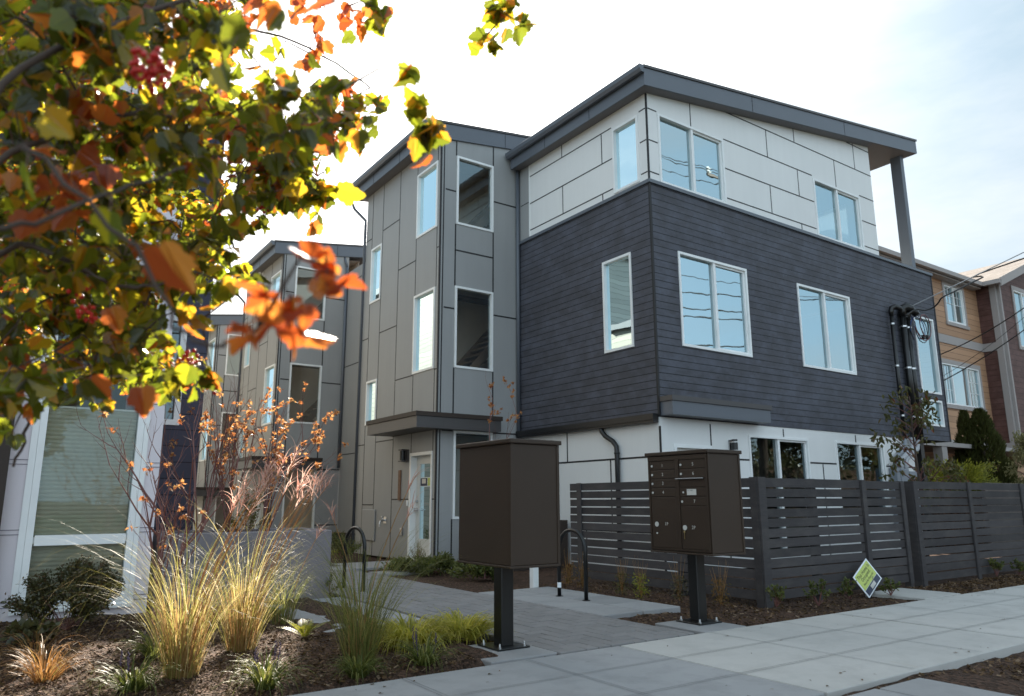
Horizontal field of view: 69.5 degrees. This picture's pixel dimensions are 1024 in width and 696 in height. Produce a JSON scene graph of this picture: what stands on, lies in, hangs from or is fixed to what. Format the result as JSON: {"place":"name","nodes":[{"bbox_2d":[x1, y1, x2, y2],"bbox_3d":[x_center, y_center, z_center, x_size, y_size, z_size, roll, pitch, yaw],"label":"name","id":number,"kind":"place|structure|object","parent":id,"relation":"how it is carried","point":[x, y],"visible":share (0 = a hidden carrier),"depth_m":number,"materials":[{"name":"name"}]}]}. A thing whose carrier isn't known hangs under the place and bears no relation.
{"place":"outdoors","nodes":[
{"label":"outdoors","id":0,"kind":"place"},
{"bbox_2d":[219,466,497,664],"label":"ornamental grass","id":1,"kind":"object","parent":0,"point":[364,635],"depth_m":5.22,"materials":[{"name":"plant"}]},
{"bbox_2d":[0,554,1023,695],"bbox_3d":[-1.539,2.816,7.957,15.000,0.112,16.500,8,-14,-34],"label":"mulch bed","id":2,"kind":"object","parent":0,"point":[993,682],"visible":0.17,"depth_m":5.70,"materials":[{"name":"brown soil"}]},
{"bbox_2d":[0,613,61,648],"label":"shrub","id":3,"kind":"object","parent":2,"relation":"on","point":[29,627],"visible":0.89,"depth_m":5.91,"materials":[{"name":"green plant"}]},
{"bbox_2d":[0,620,87,662],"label":"grass tuft","id":4,"kind":"object","parent":2,"relation":"on","point":[39,648],"visible":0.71,"depth_m":5.33,"materials":[{"name":"brown plant"}]},
{"bbox_2d":[0,634,108,683],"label":"grass tuft","id":5,"kind":"object","parent":2,"relation":"on","point":[43,675],"visible":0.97,"depth_m":4.73,"materials":[{"name":"brown plant"}]},
{"bbox_2d":[0,554,125,629],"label":"shrub","id":6,"kind":"object","parent":2,"relation":"on","point":[75,603],"visible":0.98,"depth_m":6.54,"materials":[{"name":"green plant"}]},
{"bbox_2d":[70,645,186,695],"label":"grass tuft","id":7,"kind":"object","parent":2,"relation":"on","point":[136,683],"visible":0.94,"depth_m":4.42,"materials":[{"name":"green plant"}]},
{"bbox_2d":[108,621,178,667],"bbox_3d":[-2.653,2.201,5.470,0.687,0.334,0.631,8,-14,-34],"label":"grass tuft","id":8,"kind":"object","parent":2,"relation":"on","point":[143,649],"visible":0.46,"depth_m":5.40,"materials":[{"name":"plant"}]},
{"bbox_2d":[74,389,247,636],"bbox_3d":[-2.833,1.243,6.016,1.387,2.268,1.006,8,-14,-34],"label":"young tree","id":9,"kind":"object","parent":2,"relation":"on","point":[159,511],"visible":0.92,"depth_m":6.01,"materials":[{"name":"brown plant"}]},
{"bbox_2d":[108,408,230,638],"bbox_3d":[-3.074,1.427,6.353,0.928,2.047,0.799,-4,-12,20],"label":"young tree","id":10,"kind":"object","parent":2,"relation":"on","point":[164,511],"visible":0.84,"depth_m":6.34,"materials":[{"name":"brown plant"}]},
{"bbox_2d":[2,454,357,679],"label":"ornamental grass","id":11,"kind":"object","parent":2,"relation":"on","point":[183,647],"depth_m":4.89,"materials":[{"name":"yellow plant"}]},
{"bbox_2d":[146,528,331,610],"bbox_3d":[-3.307,2.639,8.848,1.950,0.880,1.070,8,-14,-34],"label":"concrete planter","id":12,"kind":"object","parent":2,"relation":"on","point":[205,541],"visible":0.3,"depth_m":8.48,"materials":[{"name":"grey concrete"}]},
{"bbox_2d":[161,356,282,532],"bbox_3d":[-3.659,1.122,8.650,1.382,2.177,1.237,-7,-13,29],"label":"young tree","id":13,"kind":"object","parent":12,"relation":"on","point":[218,450],"visible":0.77,"depth_m":8.65,"materials":[{"name":"orange plant"}]},
{"bbox_2d":[181,356,272,531],"bbox_3d":[-3.588,1.225,9.094,1.181,2.157,0.997,-8,-14,32],"label":"young tree","id":14,"kind":"object","parent":12,"relation":"on","point":[234,471],"visible":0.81,"depth_m":8.95,"materials":[{"name":"orange plant"}]},
{"bbox_2d":[225,476,270,531],"bbox_3d":[-3.231,1.982,9.082,0.638,0.837,0.543,-8,-14,33],"label":"shrub","id":15,"kind":"object","parent":12,"relation":"in","point":[252,517],"visible":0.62,"depth_m":9.07,"materials":[{"name":"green plant"}]},
{"bbox_2d":[239,382,350,530],"bbox_3d":[-2.625,1.348,9.272,1.396,1.985,1.355,-3,-12,11],"label":"young tree","id":16,"kind":"object","parent":12,"relation":"on","point":[275,451],"visible":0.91,"depth_m":9.17,"materials":[{"name":"orange plant"}]},
{"bbox_2d":[117,438,365,652],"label":"ornamental grass","id":17,"kind":"object","parent":2,"relation":"on","point":[244,634],"depth_m":5.75,"materials":[{"name":"yellow plant"}]},
{"bbox_2d":[205,641,323,695],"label":"grass tuft","id":18,"kind":"object","parent":2,"relation":"on","point":[262,679],"visible":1,"depth_m":4.52,"materials":[{"name":"green plant"}]},
{"bbox_2d":[0,0,537,466],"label":"autumn tree","id":19,"kind":"object","parent":2,"relation":"on","point":[74,64],"visible":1,"depth_m":2.04,"materials":[{"name":"multicoloured plant"}]},
{"bbox_2d":[239,522,335,624],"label":"ornamental grass","id":20,"kind":"object","parent":2,"relation":"on","point":[275,617],"depth_m":6.95,"materials":[{"name":"plant"}]},
{"bbox_2d":[279,618,329,636],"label":"spiky plant","id":21,"kind":"object","parent":2,"relation":"on","point":[305,627],"visible":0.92,"depth_m":6.21,"materials":[{"name":"plant"}]},
{"bbox_2d":[331,530,362,559],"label":"shrub","id":22,"kind":"object","parent":2,"relation":"on","point":[340,548],"visible":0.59,"depth_m":14.81,"materials":[{"name":"green plant"}]},
{"bbox_2d":[257,597,437,635],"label":"garden path","id":23,"kind":"structure","parent":2,"relation":"on","point":[299,614],"depth_m":7.41,"materials":[{"name":"grey concrete"}]},
{"bbox_2d":[314,645,394,684],"bbox_3d":[-1.012,2.104,4.856,0.544,0.232,0.471,8,-14,-34],"label":"grass tuft","id":24,"kind":"object","parent":2,"relation":"on","point":[358,669],"visible":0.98,"depth_m":4.83,"materials":[{"name":"plant"}]},
{"bbox_2d":[330,561,462,575],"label":"walkway","id":25,"kind":"structure","parent":2,"relation":"on","point":[369,566],"depth_m":12.79,"materials":[{"name":"grey concrete"}]},
{"bbox_2d":[379,556,420,570],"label":"shrub","id":26,"kind":"object","parent":2,"relation":"on","point":[392,562],"visible":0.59,"depth_m":12.04,"materials":[{"name":"green plant"}]},
{"bbox_2d":[359,609,468,655],"bbox_3d":[-0.823,2.312,5.935,0.978,0.369,0.964,1,-12,-3],"label":"grass tuft","id":27,"kind":"object","parent":2,"relation":"on","point":[401,630],"visible":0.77,"depth_m":5.80,"materials":[{"name":"green plant"}]},
{"bbox_2d":[383,626,466,674],"bbox_3d":[-0.626,2.115,5.188,0.680,0.307,0.635,8,-14,-34],"label":"grass tuft","id":28,"kind":"object","parent":2,"relation":"on","point":[423,656],"visible":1,"depth_m":5.15,"materials":[{"name":"plant"}]},
{"bbox_2d":[402,550,462,576],"bbox_3d":[-1.345,3.502,12.046,0.927,0.441,1.082,-4,-12,17],"label":"shrub","id":29,"kind":"object","parent":2,"relation":"on","point":[443,563],"visible":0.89,"depth_m":11.83,"materials":[{"name":"green plant"}]},
{"bbox_2d":[421,607,514,644],"bbox_3d":[-0.427,2.373,6.221,0.920,0.329,0.914,-9,-14,35],"label":"grass tuft","id":30,"kind":"object","parent":2,"relation":"on","point":[474,629],"visible":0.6,"depth_m":6.09,"materials":[{"name":"green plant"}]},
{"bbox_2d":[444,559,493,580],"bbox_3d":[-0.493,3.304,11.129,1.065,0.429,0.889,0,-12,-1],"label":"shrub","id":31,"kind":"object","parent":2,"relation":"on","point":[476,571],"visible":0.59,"depth_m":10.96,"materials":[{"name":"green plant"}]},
{"bbox_2d":[484,376,521,578],"bbox_3d":[-0.294,1.818,11.382,0.677,3.304,1.536,4,-12,-18],"label":"young tree","id":32,"kind":"object","parent":2,"relation":"on","point":[497,411],"visible":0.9,"depth_m":11.49,"materials":[{"name":"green plant"}]},
{"bbox_2d":[330,566,693,654],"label":"paver path","id":33,"kind":"structure","parent":2,"relation":"on","point":[559,631],"depth_m":7.17,"materials":[{"name":"concrete"}]},
{"bbox_2d":[342,526,365,591],"bbox_3d":[-2.064,2.744,9.676,0.090,0.804,0.586,10,-16,-41],"label":"bike rack","id":34,"kind":"object","parent":33,"relation":"on","point":[351,529],"visible":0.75,"depth_m":9.65,"materials":[{"name":"metal"}]},
{"bbox_2d":[469,641,556,665],"bbox_3d":[-0.082,2.348,5.659,0.600,0.060,0.635,8,-14,-34],"label":"mailbox pad","id":35,"kind":"object","parent":2,"relation":"on","point":[530,652],"visible":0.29,"depth_m":5.50,"materials":[{"name":"grey concrete"}]},
{"bbox_2d":[456,438,561,651],"bbox_3d":[-0.033,1.562,5.935,0.515,1.589,0.814,8,-14,-34],"label":"cluster mailbox","id":36,"kind":"object","parent":35,"relation":"on","point":[509,506],"visible":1,"depth_m":5.75,"materials":[{"name":"brown metal"}]},
{"bbox_2d":[513,520,567,570],"bbox_3d":[0.305,3.523,13.157,1.300,0.880,0.600,8,-14,-34],"label":"steel planter","id":37,"kind":"object","parent":2,"relation":"on","point":[563,527],"visible":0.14,"depth_m":13.22,"materials":[{"name":"grey metal"}]},
{"bbox_2d":[479,587,679,618],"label":"patio slab","id":38,"kind":"structure","parent":2,"relation":"on","point":[607,606],"depth_m":8.24,"materials":[{"name":"grey concrete"}]},
{"bbox_2d":[556,528,589,600],"bbox_3d":[0.711,2.547,8.757,0.090,0.804,0.586,8,-14,-34],"label":"bike rack","id":39,"kind":"object","parent":38,"relation":"on","point":[576,532],"visible":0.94,"depth_m":8.65,"materials":[{"name":"black metal"}]},
{"bbox_2d":[614,556,630,595],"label":"perennial","id":40,"kind":"object","parent":2,"relation":"on","point":[621,585],"visible":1,"depth_m":8.93,"materials":[{"name":"green plant"}]},
{"bbox_2d":[632,555,649,598],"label":"perennial","id":41,"kind":"object","parent":2,"relation":"on","point":[640,588],"visible":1,"depth_m":8.69,"materials":[{"name":"plant"}]},
{"bbox_2d":[669,558,688,600],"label":"perennial","id":42,"kind":"object","parent":2,"relation":"on","point":[677,586],"visible":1,"depth_m":8.45,"materials":[{"name":"green plant"}]},
{"bbox_2d":[655,620,745,633],"bbox_3d":[1.734,2.581,6.807,0.560,0.060,0.600,8,-14,-34],"label":"mailbox pad","id":43,"kind":"object","parent":2,"relation":"on","point":[695,629],"visible":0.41,"depth_m":6.71,"materials":[{"name":"grey concrete"}]},
{"bbox_2d":[645,449,745,625],"bbox_3d":[1.773,1.805,7.130,0.505,1.589,0.819,8,-14,-34],"label":"cluster mailbox","id":44,"kind":"object","parent":43,"relation":"on","point":[696,506],"visible":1,"depth_m":6.96,"materials":[{"name":"brown metal"}]},
{"bbox_2d":[650,470,674,478],"bbox_3d":[1.486,1.247,7.277,0.023,0.076,0.328,8,-14,-34],"label":"mail door","id":45,"kind":"structure","parent":44,"relation":"in","point":[666,473],"depth_m":7.27,"materials":[{"name":"brown metal"}]},
{"bbox_2d":[651,497,677,547],"bbox_3d":[1.487,1.695,7.184,0.023,0.473,0.328,8,-14,-34],"label":"parcel door","id":46,"kind":"structure","parent":44,"relation":"in","point":[664,511],"depth_m":7.18,"materials":[{"name":"brown metal"}]},
{"bbox_2d":[675,477,705,486],"bbox_3d":[1.684,1.266,6.961,0.047,0.081,0.352,8,-14,-34],"label":"outgoing mail door","id":47,"kind":"structure","parent":44,"relation":"in","point":[684,482],"depth_m":6.95,"materials":[{"name":"brown metal"}]},
{"bbox_2d":[679,459,704,468],"bbox_3d":[1.702,1.098,6.990,0.023,0.076,0.320,8,-14,-34],"label":"mail door","id":48,"kind":"structure","parent":44,"relation":"in","point":[700,463],"depth_m":6.98,"materials":[{"name":"brown metal"}]},
{"bbox_2d":[679,469,704,477],"bbox_3d":[1.703,1.183,6.972,0.023,0.076,0.320,8,-14,-34],"label":"mail door","id":49,"kind":"structure","parent":44,"relation":"in","point":[685,473],"depth_m":6.97,"materials":[{"name":"brown metal"}]},
{"bbox_2d":[680,488,705,495],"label":"mail door","id":50,"kind":"structure","parent":44,"relation":"in","point":[683,491],"depth_m":6.93,"materials":[{"name":"brown metal"}]},
{"bbox_2d":[680,497,706,505],"bbox_3d":[1.703,1.437,6.919,0.023,0.076,0.320,8,-14,-34],"label":"mail door","id":51,"kind":"structure","parent":44,"relation":"in","point":[684,500],"depth_m":6.91,"materials":[{"name":"brown metal"}]},
{"bbox_2d":[681,507,708,549],"bbox_3d":[1.699,1.673,6.867,0.034,0.386,0.320,8,-14,-34],"label":"parcel door","id":52,"kind":"structure","parent":44,"relation":"in","point":[695,535],"depth_m":6.86,"materials":[{"name":"brown metal"}]},
{"bbox_2d":[710,561,731,604],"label":"perennial","id":53,"kind":"object","parent":2,"relation":"on","point":[720,600],"visible":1,"depth_m":8.09,"materials":[{"name":"brown plant"}]},
{"bbox_2d":[570,477,875,607],"bbox_3d":[2.742,2.612,10.281,2.215,1.485,3.430,8,-14,-34],"label":"slat fence","id":54,"kind":"object","parent":2,"relation":"on","point":[762,563],"visible":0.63,"depth_m":9.13,"materials":[{"name":"grey wood"}]},
{"bbox_2d":[865,481,914,585],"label":"fence gate","id":55,"kind":"structure","parent":54,"relation":"attached to","point":[897,573],"depth_m":9.86,"materials":[{"name":"grey wood"}]},
{"bbox_2d":[765,584,786,606],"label":"seedling shrub","id":56,"kind":"object","parent":2,"relation":"on","point":[777,595],"visible":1,"depth_m":7.93,"materials":[{"name":"green plant"}]},
{"bbox_2d":[802,578,832,605],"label":"seedling shrub","id":57,"kind":"object","parent":2,"relation":"on","point":[813,591],"visible":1,"depth_m":8.05,"materials":[{"name":"green plant"}]},
{"bbox_2d":[853,558,881,597],"bbox_3d":[4.360,2.859,9.049,0.625,0.525,0.106,11,-16,-43],"label":"yard sign","id":58,"kind":"object","parent":2,"relation":"on","point":[867,577],"visible":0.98,"depth_m":9.04,"materials":[{"name":"green plastic"}]},
{"bbox_2d":[878,577,900,595],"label":"seedling shrub","id":59,"kind":"object","parent":2,"relation":"on","point":[891,587],"visible":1,"depth_m":8.87,"materials":[{"name":"green plant"}]},
{"bbox_2d":[865,588,959,600],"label":"gate slab","id":60,"kind":"structure","parent":2,"relation":"on","point":[909,594],"depth_m":8.97,"materials":[{"name":"concrete"}]},
{"bbox_2d":[849,678,1014,695],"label":"stepping slab","id":61,"kind":"structure","parent":2,"relation":"on","point":[921,687],"depth_m":4.43,"materials":[{"name":"grey concrete"}]},
{"bbox_2d":[290,646,824,695],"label":"sidewalk","id":62,"kind":"structure","parent":0,"point":[659,674],"depth_m":4.68,"materials":[{"name":"grey concrete"}]},
{"bbox_2d":[168,0,1023,313],"label":"sky","id":63,"kind":"structure","parent":0,"point":[947,76],"materials":[{"name":"white"}]},
{"bbox_2d":[331,535,1023,589],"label":"yard","id":64,"kind":"structure","parent":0,"point":[952,580],"depth_m":11.84,"materials":[{"name":"soil"}]},
{"bbox_2d":[0,26,224,621],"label":"apartment building","id":65,"kind":"structure","parent":64,"relation":"on","point":[57,475],"depth_m":7.69,"materials":[{"name":"paint"}]},
{"bbox_2d":[18,299,150,607],"bbox_3d":[-4.413,1.023,7.738,0.955,3.200,0.158,8,-14,-34],"label":"window","id":66,"kind":"structure","parent":65,"relation":"in","point":[29,539],"depth_m":7.49,"materials":[{"name":"white plastic"}]},
{"bbox_2d":[163,315,186,424],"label":"window","id":67,"kind":"structure","parent":65,"relation":"in","point":[175,416],"depth_m":9.29,"materials":[{"name":"glass"}]},
{"bbox_2d":[193,314,244,529],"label":"townhouse","id":68,"kind":"structure","parent":64,"relation":"on","point":[221,363],"depth_m":26.16,"materials":[{"name":"paint"}]},
{"bbox_2d":[229,240,365,547],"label":"townhouse","id":69,"kind":"structure","parent":64,"relation":"on","point":[329,375],"depth_m":20.95,"materials":[{"name":"paint"}]},
{"bbox_2d":[261,364,274,425],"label":"window","id":70,"kind":"structure","parent":69,"relation":"in","point":[269,375],"depth_m":20.70,"materials":[{"name":"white glass"}]},
{"bbox_2d":[281,469,316,527],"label":"window","id":71,"kind":"structure","parent":69,"relation":"in","point":[315,471],"depth_m":20.07,"materials":[{"name":"white plastic"}]},
{"bbox_2d":[287,362,321,423],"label":"window","id":72,"kind":"structure","parent":69,"relation":"in","point":[299,364],"depth_m":20.64,"materials":[{"name":"glass"}]},
{"bbox_2d":[351,63,951,571],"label":"townhouse","id":73,"kind":"structure","parent":64,"relation":"on","point":[617,279],"depth_m":14.61,"materials":[{"name":"paint"}]},
{"bbox_2d":[365,379,376,425],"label":"window","id":74,"kind":"structure","parent":73,"relation":"in","point":[371,386],"depth_m":16.74,"materials":[{"name":"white glass"}]},
{"bbox_2d":[369,243,381,303],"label":"window","id":75,"kind":"structure","parent":73,"relation":"in","point":[376,253],"depth_m":17.33,"materials":[{"name":"glass"}]},
{"bbox_2d":[414,455,430,556],"bbox_3d":[-1.683,3.043,14.242,0.121,1.930,0.810,8,-14,-34],"label":"door","id":76,"kind":"structure","parent":73,"relation":"in","point":[422,511],"depth_m":14.38,"materials":[{"name":"white paint"}]},
{"bbox_2d":[412,286,434,374],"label":"window","id":77,"kind":"structure","parent":73,"relation":"in","point":[424,302],"depth_m":15.00,"materials":[{"name":"white glass"}]},
{"bbox_2d":[416,160,438,238],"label":"window","id":78,"kind":"structure","parent":73,"relation":"in","point":[427,181],"depth_m":15.54,"materials":[{"name":"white glass"}]},
{"bbox_2d":[452,431,492,518],"bbox_3d":[-0.792,2.462,14.337,0.895,1.663,0.158,8,-14,-34],"label":"window","id":79,"kind":"structure","parent":73,"relation":"in","point":[454,432],"depth_m":14.13,"materials":[{"name":"white plastic"}]},
{"bbox_2d":[454,285,492,371],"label":"window","id":80,"kind":"structure","parent":73,"relation":"in","point":[490,294],"depth_m":14.98,"materials":[{"name":"glass"}]},
{"bbox_2d":[456,155,493,232],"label":"window","id":81,"kind":"structure","parent":73,"relation":"in","point":[491,179],"depth_m":15.59,"materials":[{"name":"white plastic"}]},
{"bbox_2d":[602,252,633,353],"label":"window","id":82,"kind":"structure","parent":73,"relation":"in","point":[618,322],"depth_m":13.12,"materials":[{"name":"glass"}]},
{"bbox_2d":[612,115,639,193],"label":"window","id":83,"kind":"structure","parent":73,"relation":"in","point":[625,142],"depth_m":13.40,"materials":[{"name":"glass"}]},
{"bbox_2d":[657,113,726,203],"bbox_3d":[3.276,-3.428,13.580,1.765,1.330,0.158,8,-14,-34],"label":"window","id":84,"kind":"structure","parent":73,"relation":"in","point":[691,159],"depth_m":13.57,"materials":[{"name":"glass"}]},
{"bbox_2d":[677,251,752,356],"bbox_3d":[3.607,-0.748,13.254,1.850,1.687,0.158,8,-14,-34],"label":"window","id":85,"kind":"structure","parent":73,"relation":"in","point":[715,312],"depth_m":13.24,"materials":[{"name":"blue glass"}]},
{"bbox_2d":[748,434,811,558],"bbox_3d":[4.891,2.702,13.458,1.775,2.148,0.158,8,-14,-34],"label":"window","id":86,"kind":"structure","parent":73,"relation":"in","point":[804,442],"depth_m":13.59,"materials":[{"name":"white plastic"}]},
{"bbox_2d":[796,283,856,374],"bbox_3d":[6.412,-0.352,15.159,1.850,1.692,0.158,8,-14,-34],"label":"window","id":87,"kind":"structure","parent":73,"relation":"in","point":[825,319],"depth_m":15.16,"materials":[{"name":"blue glass"}]},
{"bbox_2d":[812,178,864,250],"bbox_3d":[7.111,-2.883,16.184,1.770,1.300,0.158,8,-14,-34],"label":"window","id":88,"kind":"structure","parent":73,"relation":"in","point":[838,211],"depth_m":16.19,"materials":[{"name":"blue glass"}]},
{"bbox_2d":[835,441,889,507],"bbox_3d":[7.086,2.647,15.025,1.770,1.420,0.158,8,-14,-34],"label":"window","id":89,"kind":"structure","parent":73,"relation":"in","point":[881,453],"depth_m":15.11,"materials":[{"name":"white plastic"}]},
{"bbox_2d":[888,303,924,531],"bbox_3d":[8.654,1.437,16.111,1.545,5.123,0.311,8,-14,-34],"label":"electrical service","id":90,"kind":"object","parent":73,"relation":"attached to","point":[904,309],"visible":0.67,"depth_m":16.42,"materials":[{"name":"metal"}]},
{"bbox_2d":[910,314,930,342],"bbox_3d":[9.368,-0.444,16.853,0.663,0.663,0.271,8,-14,-34],"label":"cable coil","id":91,"kind":"object","parent":90,"relation":"hanging from","point":[924,337],"visible":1,"depth_m":16.80,"materials":[{"name":"rubber"}]},
{"bbox_2d":[913,316,941,394],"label":"window","id":92,"kind":"structure","parent":73,"relation":"in","point":[926,352],"depth_m":17.42,"materials":[{"name":"blue glass"}]},
{"bbox_2d":[921,398,944,426],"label":"window","id":93,"kind":"structure","parent":73,"relation":"in","point":[938,405],"depth_m":17.23,"materials":[{"name":"white plastic"}]},
{"bbox_2d":[869,385,970,555],"bbox_3d":[7.824,2.384,14.095,1.709,3.356,1.693,8,-14,-34],"label":"tree","id":94,"kind":"object","parent":64,"relation":"on","point":[952,469],"visible":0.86,"depth_m":14.11,"materials":[{"name":"green plant"}]},
{"bbox_2d":[878,245,1023,527],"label":"neighbour house","id":95,"kind":"structure","parent":64,"relation":"on","point":[992,383],"depth_m":26.64,"materials":[{"name":"beige"}]},
{"bbox_2d":[944,285,965,325],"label":"window","id":96,"kind":"structure","parent":95,"relation":"in","point":[956,314],"depth_m":26.59,"materials":[{"name":"glass"}]},
{"bbox_2d":[942,362,983,408],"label":"window","id":97,"kind":"structure","parent":95,"relation":"in","point":[961,395],"depth_m":25.90,"materials":[{"name":"glass"}]},
{"bbox_2d":[1014,290,1023,346],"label":"window","id":98,"kind":"structure","parent":95,"relation":"in","point":[1019,297],"depth_m":28.28,"materials":[{"name":"glass"}]},
{"bbox_2d":[894,481,1023,586],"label":"slat fence","id":99,"kind":"object","parent":64,"relation":"on","point":[919,542],"visible":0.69,"depth_m":10.94,"materials":[{"name":"grey wood"}]},
{"bbox_2d":[981,483,1023,550],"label":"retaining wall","id":100,"kind":"structure","parent":64,"relation":"on","point":[1003,519],"depth_m":17.07,"materials":[{"name":"concrete"}]},
{"bbox_2d":[621,585,1023,695],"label":"sidewalk","id":101,"kind":"structure","parent":0,"point":[818,674],"depth_m":5.89,"materials":[{"name":"concrete"}]},
{"bbox_2d":[406,587,1023,695],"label":"sidewalk score lines","id":102,"kind":"object","parent":101,"relation":"on","point":[753,644],"visible":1,"depth_m":5.40,"materials":[{"name":"concrete"}]},
{"bbox_2d":[921,497,986,552],"bbox_3d":[20.389,5.801,25.671,26.500,1.400,4.000,8,-14,-34],"label":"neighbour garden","id":103,"kind":"object","parent":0,"point":[958,521],"depth_m":17.11,"materials":[{"name":"green plant"}]},
{"bbox_2d":[926,458,1000,490],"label":"juniper","id":104,"kind":"object","parent":103,"relation":"on","point":[977,475],"visible":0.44,"depth_m":18.52,"materials":[{"name":"green plant"}]},
{"bbox_2d":[952,409,988,477],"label":"conifer","id":105,"kind":"object","parent":103,"relation":"on","point":[964,425],"visible":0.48,"depth_m":22.26,"materials":[{"name":"green plant"}]},
{"bbox_2d":[962,407,1019,490],"bbox_3d":[14.285,3.087,22.145,2.272,2.713,2.272,8,-14,-34],"label":"conifer","id":106,"kind":"object","parent":103,"relation":"on","point":[987,433],"visible":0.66,"depth_m":21.87,"materials":[{"name":"green plant"}]},
{"bbox_2d":[1002,430,1023,483],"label":"bushy shrub","id":107,"kind":"object","parent":103,"relation":"on","point":[1018,439],"visible":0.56,"depth_m":18.62,"materials":[{"name":"green plant"}]},
{"bbox_3d":[21.149,-3.901,13.367,3.600,15.600,0.918,8,-14,-34],"label":"utility pole","id":108,"kind":"object","parent":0,"visible":0},
{"bbox_2d":[904,258,1023,316],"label":"overhead wire","id":109,"kind":"object","parent":108,"relation":"attached to","point":[938,302],"visible":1,"depth_m":16.37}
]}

